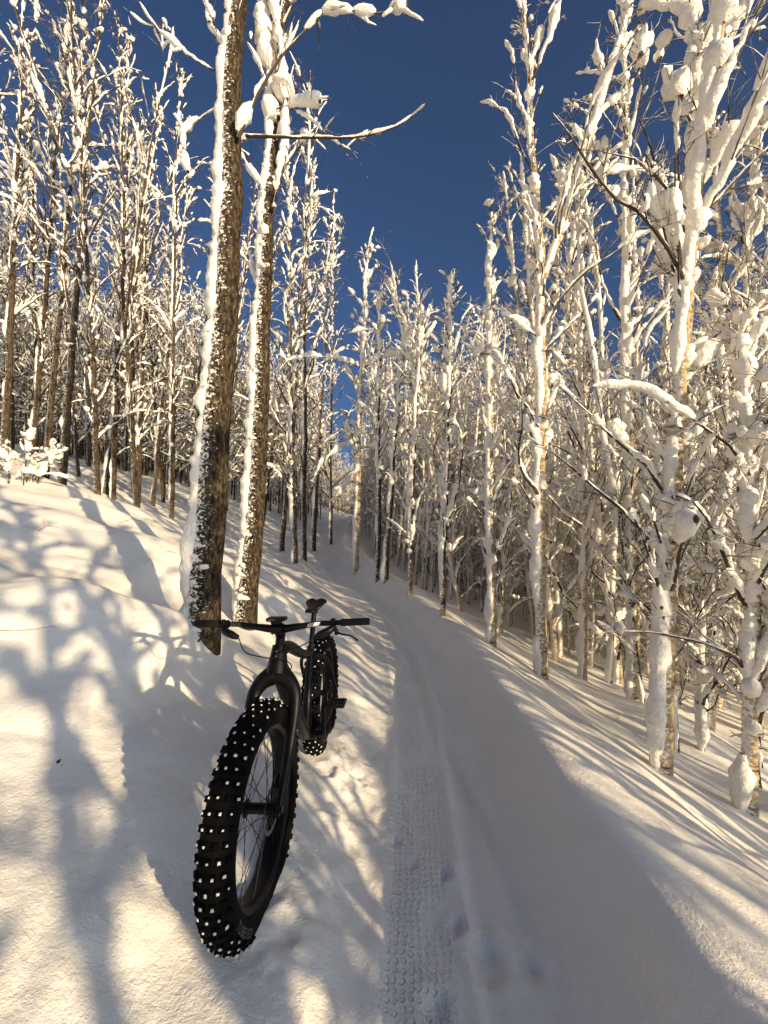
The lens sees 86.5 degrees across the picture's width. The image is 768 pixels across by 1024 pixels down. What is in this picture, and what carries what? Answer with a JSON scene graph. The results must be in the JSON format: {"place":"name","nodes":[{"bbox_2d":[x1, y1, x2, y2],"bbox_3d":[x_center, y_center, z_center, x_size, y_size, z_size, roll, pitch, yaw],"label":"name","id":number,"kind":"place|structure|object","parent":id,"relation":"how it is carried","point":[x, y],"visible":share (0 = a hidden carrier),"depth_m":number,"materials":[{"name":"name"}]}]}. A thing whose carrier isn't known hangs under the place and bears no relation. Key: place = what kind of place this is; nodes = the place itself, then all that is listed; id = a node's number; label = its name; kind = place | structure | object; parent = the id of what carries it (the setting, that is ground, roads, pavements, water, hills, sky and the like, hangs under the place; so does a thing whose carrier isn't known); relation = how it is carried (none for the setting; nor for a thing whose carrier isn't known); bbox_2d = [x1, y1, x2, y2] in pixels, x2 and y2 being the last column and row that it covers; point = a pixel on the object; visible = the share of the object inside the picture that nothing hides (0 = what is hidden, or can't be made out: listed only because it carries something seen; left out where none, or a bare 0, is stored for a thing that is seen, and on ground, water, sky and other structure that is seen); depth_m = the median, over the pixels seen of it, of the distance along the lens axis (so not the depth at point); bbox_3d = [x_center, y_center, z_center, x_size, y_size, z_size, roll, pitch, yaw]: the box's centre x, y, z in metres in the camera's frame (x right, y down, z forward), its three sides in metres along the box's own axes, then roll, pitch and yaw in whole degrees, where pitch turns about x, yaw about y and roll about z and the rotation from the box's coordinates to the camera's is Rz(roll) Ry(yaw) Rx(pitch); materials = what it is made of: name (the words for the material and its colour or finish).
{"place":"outdoors","nodes":[
{"label":"outdoors","id":0,"kind":"place"},
{"bbox_2d":[0,443,767,1023],"bbox_3d":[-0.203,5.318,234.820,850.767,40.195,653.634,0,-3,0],"label":"snow ground","id":1,"kind":"structure","parent":0,"point":[486,833],"depth_m":1.88,"materials":[{"name":"white snow"}]},
{"bbox_2d":[0,182,51,449],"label":"alder tree","id":2,"kind":"object","parent":1,"relation":"on","point":[12,430],"visible":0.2,"depth_m":18.56,"materials":[{"name":"white plant"}]},
{"bbox_2d":[0,141,55,403],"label":"alder tree","id":3,"kind":"object","parent":1,"relation":"on","point":[1,254],"visible":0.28,"depth_m":15.23,"materials":[{"name":"white plant"}]},
{"bbox_2d":[0,160,63,411],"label":"alder tree","id":4,"kind":"object","parent":1,"relation":"on","point":[6,249],"visible":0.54,"depth_m":14.97,"materials":[{"name":"white plant"}]},
{"bbox_2d":[1,271,65,443],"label":"alder tree","id":5,"kind":"object","parent":1,"relation":"on","point":[24,427],"visible":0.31,"depth_m":23.38,"materials":[{"name":"white plant"}]},
{"bbox_2d":[0,0,67,470],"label":"alder tree","id":6,"kind":"object","parent":1,"relation":"on","point":[12,311],"visible":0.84,"depth_m":9.77,"materials":[{"name":"white plant"}]},
{"bbox_2d":[0,417,68,484],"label":"snowy shrub","id":7,"kind":"object","parent":1,"relation":"on","point":[35,465],"visible":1,"depth_m":8.06,"materials":[{"name":"white snow"}]},
{"bbox_2d":[3,204,68,452],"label":"alder tree","id":8,"kind":"object","parent":1,"relation":"on","point":[50,343],"visible":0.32,"depth_m":21.43,"materials":[{"name":"white plant"}]},
{"bbox_2d":[0,0,90,452],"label":"alder tree","id":9,"kind":"object","parent":1,"relation":"on","point":[32,272],"visible":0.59,"depth_m":12.21,"materials":[{"name":"white plant"}]},
{"bbox_2d":[0,0,102,455],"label":"alder tree","id":10,"kind":"object","parent":1,"relation":"on","point":[41,347],"visible":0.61,"depth_m":10.70,"materials":[{"name":"white plant"}]},
{"bbox_2d":[0,108,103,476],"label":"alder tree","id":11,"kind":"object","parent":1,"relation":"on","point":[73,414],"visible":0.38,"depth_m":13.09,"materials":[{"name":"white plant"}]},
{"bbox_2d":[13,0,115,478],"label":"alder tree","id":12,"kind":"object","parent":1,"relation":"on","point":[53,379],"visible":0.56,"depth_m":9.79,"materials":[{"name":"white plant"}]},
{"bbox_2d":[0,0,138,484],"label":"alder tree","id":13,"kind":"object","parent":1,"relation":"on","point":[64,421],"visible":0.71,"depth_m":9.36,"materials":[{"name":"white plant"}]},
{"bbox_2d":[0,0,154,494],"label":"alder tree","id":14,"kind":"object","parent":1,"relation":"on","point":[76,97],"visible":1,"depth_m":8.87,"materials":[{"name":"white plant"}]},
{"bbox_2d":[57,251,114,463],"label":"alder tree","id":15,"kind":"object","parent":1,"relation":"on","point":[100,384],"visible":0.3,"depth_m":21.37,"materials":[{"name":"white plant"}]},
{"bbox_2d":[74,230,123,452],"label":"alder tree","id":16,"kind":"object","parent":1,"relation":"on","point":[104,440],"visible":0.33,"depth_m":22.91,"materials":[{"name":"white plant"}]},
{"bbox_2d":[65,196,139,466],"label":"alder tree","id":17,"kind":"object","parent":1,"relation":"on","point":[88,422],"visible":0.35,"depth_m":19.74,"materials":[{"name":"white plant"}]},
{"bbox_2d":[66,60,191,502],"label":"alder tree","id":18,"kind":"object","parent":1,"relation":"on","point":[154,415],"visible":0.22,"depth_m":12.99,"materials":[{"name":"white plant"}]},
{"bbox_2d":[92,151,165,451],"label":"alder tree","id":19,"kind":"object","parent":1,"relation":"on","point":[137,369],"visible":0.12,"depth_m":15.30,"materials":[{"name":"white plant"}]},
{"bbox_2d":[66,16,199,499],"bbox_3d":[-6.887,-6.805,11.591,3.375,13.670,2.785,1,-3,-12],"label":"alder tree","id":20,"kind":"object","parent":1,"relation":"on","point":[113,460],"visible":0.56,"depth_m":11.18,"materials":[{"name":"white plant"}]},
{"bbox_2d":[85,99,180,494],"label":"alder tree","id":21,"kind":"object","parent":1,"relation":"on","point":[105,478],"visible":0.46,"depth_m":11.43,"materials":[{"name":"white plant"}]},
{"bbox_2d":[75,11,192,507],"bbox_3d":[-5.916,-5.688,9.777,2.997,12.034,2.594,-1,5,8],"label":"alder tree","id":22,"kind":"object","parent":1,"relation":"on","point":[126,310],"visible":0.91,"depth_m":9.91,"materials":[{"name":"white plant"}]},
{"bbox_2d":[90,251,191,494],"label":"alder tree","id":23,"kind":"object","parent":1,"relation":"on","point":[158,330],"visible":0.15,"depth_m":15.64,"materials":[{"name":"white plant"}]},
{"bbox_2d":[87,175,211,506],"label":"alder tree","id":24,"kind":"object","parent":1,"relation":"on","point":[164,393],"visible":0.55,"depth_m":12.22,"materials":[{"name":"white plant"}]},
{"bbox_2d":[102,107,198,491],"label":"alder tree","id":25,"kind":"object","parent":1,"relation":"on","point":[161,226],"visible":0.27,"depth_m":13.89,"materials":[{"name":"white plant"}]},
{"bbox_2d":[116,200,193,489],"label":"alder tree","id":26,"kind":"object","parent":1,"relation":"on","point":[166,326],"visible":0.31,"depth_m":17.24,"materials":[{"name":"white plant"}]},
{"bbox_2d":[108,53,207,518],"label":"alder tree","id":27,"kind":"object","parent":1,"relation":"on","point":[175,314],"visible":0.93,"depth_m":10.76,"materials":[{"name":"white plant"}]},
{"bbox_2d":[125,164,202,503],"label":"alder tree","id":28,"kind":"object","parent":1,"relation":"on","point":[141,338],"visible":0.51,"depth_m":12.01,"materials":[{"name":"white plant"}]},
{"bbox_2d":[103,157,244,483],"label":"alder tree","id":29,"kind":"object","parent":1,"relation":"on","point":[182,458],"visible":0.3,"depth_m":12.64,"materials":[{"name":"white plant"}]},
{"bbox_2d":[159,282,203,455],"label":"alder tree","id":30,"kind":"object","parent":1,"relation":"on","point":[192,370],"visible":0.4,"depth_m":24.16,"materials":[{"name":"white plant"}]},
{"bbox_2d":[167,270,200,486],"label":"alder tree","id":31,"kind":"object","parent":1,"relation":"on","point":[192,391],"visible":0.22,"depth_m":24.87,"materials":[{"name":"white plant"}]},
{"bbox_2d":[168,289,204,460],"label":"alder tree","id":32,"kind":"object","parent":1,"relation":"on","point":[179,353],"visible":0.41,"depth_m":22.95,"materials":[{"name":"white plant"}]},
{"bbox_2d":[179,246,299,477],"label":"alder tree","id":33,"kind":"object","parent":1,"relation":"on","point":[232,470],"visible":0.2,"depth_m":18.62,"materials":[{"name":"white plant"}]},
{"bbox_2d":[229,179,301,470],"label":"alder tree","id":34,"kind":"object","parent":1,"relation":"on","point":[244,268],"visible":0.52,"depth_m":11.92,"materials":[{"name":"white plant"}]},
{"bbox_2d":[123,0,430,655],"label":"cottonwood tree","id":35,"kind":"object","parent":1,"relation":"on","point":[202,541],"visible":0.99,"depth_m":3.38,"materials":[{"name":"brown plant"}]},
{"bbox_2d":[192,598,369,958],"bbox_3d":[-0.446,1.013,2.128,0.812,1.050,1.932,-1,-4,3],"label":"bicycle","id":36,"kind":"object","parent":1,"relation":"on","point":[227,924],"visible":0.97,"depth_m":1.56,"materials":[{"name":"rubber"}]},
{"bbox_2d":[236,128,331,563],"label":"alder tree","id":37,"kind":"object","parent":1,"relation":"on","point":[291,472],"visible":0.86,"depth_m":9.10,"materials":[{"name":"white plant"}]},
{"bbox_2d":[230,203,347,524],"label":"alder tree","id":38,"kind":"object","parent":1,"relation":"on","point":[319,294],"visible":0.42,"depth_m":17.18,"materials":[{"name":"white plant"}]},
{"bbox_2d":[232,0,368,630],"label":"cottonwood tree","id":39,"kind":"object","parent":1,"relation":"on","point":[279,89],"visible":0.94,"depth_m":4.52,"materials":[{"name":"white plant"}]},
{"bbox_2d":[269,148,339,551],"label":"alder tree","id":40,"kind":"object","parent":1,"relation":"on","point":[295,384],"visible":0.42,"depth_m":11.11,"materials":[{"name":"white plant"}]},
{"bbox_2d":[268,51,341,561],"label":"alder tree","id":41,"kind":"object","parent":1,"relation":"on","point":[305,416],"visible":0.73,"depth_m":10.07,"materials":[{"name":"white plant"}]},
{"bbox_2d":[269,192,364,544],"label":"alder tree","id":42,"kind":"object","parent":1,"relation":"on","point":[330,508],"visible":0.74,"depth_m":15.57,"materials":[{"name":"white plant"}]},
{"bbox_2d":[295,212,351,550],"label":"alder tree","id":43,"kind":"object","parent":1,"relation":"on","point":[314,500],"visible":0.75,"depth_m":13.16,"materials":[{"name":"white plant"}]},
{"bbox_2d":[278,227,440,574],"bbox_3d":[-0.384,-2.265,8.375,3.447,7.621,1.306,-1,-3,12],"label":"tree","id":44,"kind":"object","parent":1,"relation":"on","point":[355,440],"visible":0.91,"depth_m":8.48,"materials":[{"name":"white plant"}]},
{"bbox_2d":[342,319,399,555],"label":"birch tree","id":45,"kind":"object","parent":1,"relation":"on","point":[372,371],"visible":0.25,"depth_m":16.04,"materials":[{"name":"white plant"}]},
{"bbox_2d":[354,281,399,582],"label":"alder tree","id":46,"kind":"object","parent":1,"relation":"on","point":[380,458],"visible":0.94,"depth_m":7.48,"materials":[{"name":"white plant"}]},
{"bbox_2d":[362,338,400,553],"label":"birch tree","id":47,"kind":"object","parent":1,"relation":"on","point":[385,466],"visible":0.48,"depth_m":14.24,"materials":[{"name":"white plant"}]},
{"bbox_2d":[0,275,767,704],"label":"woods","id":48,"kind":"object","parent":1,"relation":"on","point":[124,459],"visible":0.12,"depth_m":24.80,"materials":[{"name":"plant"}]},
{"bbox_2d":[373,351,420,558],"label":"birch tree","id":49,"kind":"object","parent":1,"relation":"on","point":[396,487],"visible":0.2,"depth_m":13.72,"materials":[{"name":"white plant"}]},
{"bbox_2d":[377,303,418,583],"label":"alder tree","id":50,"kind":"object","parent":1,"relation":"on","point":[384,565],"visible":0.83,"depth_m":7.17,"materials":[{"name":"white plant"}]},
{"bbox_2d":[388,357,411,566],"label":"birch tree","id":51,"kind":"object","parent":1,"relation":"on","point":[401,515],"visible":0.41,"depth_m":12.50,"materials":[{"name":"white plant"}]},
{"bbox_2d":[381,360,421,570],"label":"birch tree","id":52,"kind":"object","parent":1,"relation":"on","point":[405,512],"visible":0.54,"depth_m":12.20,"materials":[{"name":"white plant"}]},
{"bbox_2d":[381,284,439,550],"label":"birch tree","id":53,"kind":"object","parent":1,"relation":"on","point":[413,335],"visible":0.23,"depth_m":13.18,"materials":[{"name":"white plant"}]},
{"bbox_2d":[384,291,437,596],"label":"alder tree","id":54,"kind":"object","parent":1,"relation":"on","point":[409,507],"visible":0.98,"depth_m":6.26,"materials":[{"name":"white plant"}]},
{"bbox_2d":[343,226,496,611],"bbox_3d":[0.767,-1.248,7.253,2.129,6.725,3.027,-2,-1,41],"label":"birch tree","id":55,"kind":"object","parent":1,"relation":"on","point":[437,416],"visible":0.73,"depth_m":7.24,"materials":[{"name":"white plant"}]},
{"bbox_2d":[391,296,450,584],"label":"birch tree","id":56,"kind":"object","parent":1,"relation":"on","point":[421,509],"visible":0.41,"depth_m":9.72,"materials":[{"name":"white plant"}]},
{"bbox_2d":[409,260,442,589],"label":"birch tree","id":57,"kind":"object","parent":1,"relation":"on","point":[428,500],"visible":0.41,"depth_m":9.71,"materials":[{"name":"white plant"}]},
{"bbox_2d":[406,378,458,588],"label":"birch tree","id":58,"kind":"object","parent":1,"relation":"on","point":[428,526],"visible":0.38,"depth_m":9.40,"materials":[{"name":"white plant"}]},
{"bbox_2d":[413,457,474,591],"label":"birch tree","id":59,"kind":"object","parent":1,"relation":"on","point":[431,560],"visible":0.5,"depth_m":9.39,"materials":[{"name":"white plant"}]},
{"bbox_2d":[408,356,483,586],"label":"birch tree","id":60,"kind":"object","parent":1,"relation":"on","point":[463,387],"visible":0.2,"depth_m":12.06,"materials":[{"name":"white plant"}]},
{"bbox_2d":[433,338,476,599],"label":"birch tree","id":61,"kind":"object","parent":1,"relation":"on","point":[449,590],"visible":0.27,"depth_m":9.40,"materials":[{"name":"white plant"}]},
{"bbox_2d":[428,268,493,616],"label":"alder tree","id":62,"kind":"object","parent":1,"relation":"on","point":[447,509],"visible":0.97,"depth_m":5.16,"materials":[{"name":"white plant"}]},
{"bbox_2d":[428,295,497,577],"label":"birch tree","id":63,"kind":"object","parent":1,"relation":"on","point":[461,354],"visible":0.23,"depth_m":13.72,"materials":[{"name":"white plant"}]},
{"bbox_2d":[449,371,482,604],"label":"birch tree","id":64,"kind":"object","parent":1,"relation":"on","point":[468,517],"visible":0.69,"depth_m":9.77,"materials":[{"name":"white plant"}]},
{"bbox_2d":[454,391,499,599],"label":"birch tree","id":65,"kind":"object","parent":1,"relation":"on","point":[477,561],"visible":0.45,"depth_m":10.90,"materials":[{"name":"white plant"}]},
{"bbox_2d":[436,198,530,647],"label":"birch tree","id":66,"kind":"object","parent":1,"relation":"on","point":[486,493],"visible":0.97,"depth_m":4.49,"materials":[{"name":"white plant"}]},
{"bbox_2d":[450,307,523,586],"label":"birch tree","id":67,"kind":"object","parent":1,"relation":"on","point":[477,375],"visible":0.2,"depth_m":11.49,"materials":[{"name":"white plant"}]},
{"bbox_2d":[456,300,518,600],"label":"birch tree","id":68,"kind":"object","parent":1,"relation":"on","point":[498,402],"visible":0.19,"depth_m":10.72,"materials":[{"name":"white plant"}]},
{"bbox_2d":[452,304,530,593],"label":"birch tree","id":69,"kind":"object","parent":1,"relation":"on","point":[457,372],"visible":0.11,"depth_m":13.03,"materials":[{"name":"white plant"}]},
{"bbox_2d":[460,300,552,625],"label":"birch tree","id":70,"kind":"object","parent":1,"relation":"on","point":[511,590],"visible":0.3,"depth_m":7.94,"materials":[{"name":"white plant"}]},
{"bbox_2d":[461,377,569,611],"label":"sapling","id":71,"kind":"object","parent":1,"relation":"on","point":[483,566],"visible":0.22,"depth_m":8.85,"materials":[{"name":"white plant"}]},
{"bbox_2d":[478,302,553,634],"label":"birch tree","id":72,"kind":"object","parent":1,"relation":"on","point":[528,587],"visible":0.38,"depth_m":7.76,"materials":[{"name":"white plant"}]},
{"bbox_2d":[463,154,574,633],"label":"birch tree","id":73,"kind":"object","parent":1,"relation":"on","point":[529,290],"visible":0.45,"depth_m":6.17,"materials":[{"name":"white plant"}]},
{"bbox_2d":[472,285,589,600],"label":"birch tree","id":74,"kind":"object","parent":1,"relation":"on","point":[553,345],"visible":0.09,"depth_m":10.21,"materials":[{"name":"white plant"}]},
{"bbox_2d":[487,159,580,662],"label":"birch tree","id":75,"kind":"object","parent":1,"relation":"on","point":[555,617],"visible":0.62,"depth_m":6.04,"materials":[{"name":"white plant"}]},
{"bbox_2d":[522,340,595,639],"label":"birch tree","id":76,"kind":"object","parent":1,"relation":"on","point":[558,453],"visible":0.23,"depth_m":7.92,"materials":[{"name":"white plant"}]},
{"bbox_2d":[508,363,615,641],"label":"sapling","id":77,"kind":"object","parent":1,"relation":"on","point":[549,518],"visible":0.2,"depth_m":7.24,"materials":[{"name":"white plant"}]},
{"bbox_2d":[510,154,618,680],"bbox_3d":[2.264,-1.064,5.193,1.339,6.801,1.037,0,-3,0],"label":"birch tree","id":78,"kind":"object","parent":1,"relation":"on","point":[583,574],"visible":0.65,"depth_m":5.00,"materials":[{"name":"white plant"}]},
{"bbox_2d":[528,401,603,657],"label":"birch tree","id":79,"kind":"object","parent":1,"relation":"on","point":[559,624],"visible":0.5,"depth_m":6.31,"materials":[{"name":"white plant"}]},
{"bbox_2d":[547,196,607,651],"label":"birch tree","id":80,"kind":"object","parent":1,"relation":"on","point":[572,400],"visible":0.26,"depth_m":7.38,"materials":[{"name":"white plant"}]},
{"bbox_2d":[439,93,716,685],"bbox_3d":[2.864,-1.556,5.864,3.077,8.531,3.047,-2,-3,39],"label":"birch tree","id":81,"kind":"object","parent":1,"relation":"on","point":[603,524],"visible":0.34,"depth_m":5.67,"materials":[{"name":"white plant"}]},
{"bbox_2d":[470,0,741,679],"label":"birch tree","id":82,"kind":"object","parent":1,"relation":"on","point":[543,382],"visible":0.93,"depth_m":4.19,"materials":[{"name":"white plant"}]},
{"bbox_2d":[552,198,660,683],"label":"birch tree","id":83,"kind":"object","parent":1,"relation":"on","point":[609,663],"visible":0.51,"depth_m":5.24,"materials":[{"name":"white plant"}]},
{"bbox_2d":[569,147,658,600],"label":"birch tree","id":84,"kind":"object","parent":1,"relation":"on","point":[635,361],"visible":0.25,"depth_m":7.31,"materials":[{"name":"white plant"}]},
{"bbox_2d":[507,0,767,776],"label":"birch tree","id":85,"kind":"object","parent":1,"relation":"on","point":[694,87],"visible":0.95,"depth_m":2.62,"materials":[{"name":"white plant"}]},
{"bbox_2d":[554,234,767,702],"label":"sapling","id":86,"kind":"object","parent":1,"relation":"on","point":[599,393],"visible":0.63,"depth_m":4.43,"materials":[{"name":"white plant"}]},
{"bbox_2d":[558,0,767,700],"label":"birch tree","id":87,"kind":"object","parent":1,"relation":"on","point":[628,288],"visible":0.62,"depth_m":4.60,"materials":[{"name":"white plant"}]},
{"bbox_2d":[562,0,767,709],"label":"birch tree","id":88,"kind":"object","parent":1,"relation":"on","point":[717,219],"visible":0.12,"depth_m":5.51,"materials":[{"name":"white plant"}]},
{"bbox_2d":[573,281,762,752],"bbox_3d":[2.507,0.088,3.198,1.578,4.320,1.647,0,-3,0],"label":"sapling","id":89,"kind":"object","parent":1,"relation":"on","point":[697,432],"visible":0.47,"depth_m":3.31,"materials":[{"name":"white plant"}]},
{"bbox_2d":[579,271,767,817],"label":"birch tree","id":90,"kind":"object","parent":1,"relation":"on","point":[748,436],"visible":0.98,"depth_m":2.53,"materials":[{"name":"white plant"}]},
{"bbox_2d":[612,409,767,751],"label":"sapling","id":91,"kind":"object","parent":1,"relation":"on","point":[704,688],"visible":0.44,"depth_m":3.32,"materials":[{"name":"white plant"}]},
{"bbox_2d":[619,289,760,684],"bbox_3d":[4.123,0.060,5.046,1.974,5.883,1.727,-2,-3,40],"label":"sapling","id":92,"kind":"object","parent":1,"relation":"on","point":[685,595],"visible":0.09,"depth_m":5.33,"materials":[{"name":"white plant"}]},
{"bbox_2d":[614,199,767,716],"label":"sapling","id":93,"kind":"object","parent":1,"relation":"on","point":[747,227],"visible":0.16,"depth_m":4.04,"materials":[{"name":"white plant"}]},
{"bbox_2d":[617,150,767,662],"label":"birch tree","id":94,"kind":"object","parent":1,"relation":"on","point":[665,323],"visible":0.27,"depth_m":5.49,"materials":[{"name":"white plant"}]},
{"bbox_2d":[645,451,764,707],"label":"sapling","id":95,"kind":"object","parent":1,"relation":"on","point":[696,595],"visible":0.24,"depth_m":3.96,"materials":[{"name":"white plant"}]},
{"bbox_2d":[651,105,767,731],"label":"birch tree","id":96,"kind":"object","parent":1,"relation":"on","point":[763,338],"visible":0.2,"depth_m":4.66,"materials":[{"name":"white plant"}]},
{"bbox_2d":[687,115,767,737],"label":"birch tree","id":97,"kind":"object","parent":1,"relation":"on","point":[737,208],"visible":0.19,"depth_m":5.39,"materials":[{"name":"white plant"}]},
{"bbox_2d":[692,241,767,767],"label":"sapling","id":98,"kind":"object","parent":1,"relation":"on","point":[727,414],"visible":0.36,"depth_m":3.57,"materials":[{"name":"white wood"}]},
{"bbox_2d":[694,489,767,788],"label":"sapling","id":99,"kind":"object","parent":1,"relation":"on","point":[735,669],"visible":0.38,"depth_m":2.95,"materials":[{"name":"white plant"}]},
{"bbox_2d":[0,0,767,483],"label":"sky","id":100,"kind":"structure","parent":0,"point":[430,177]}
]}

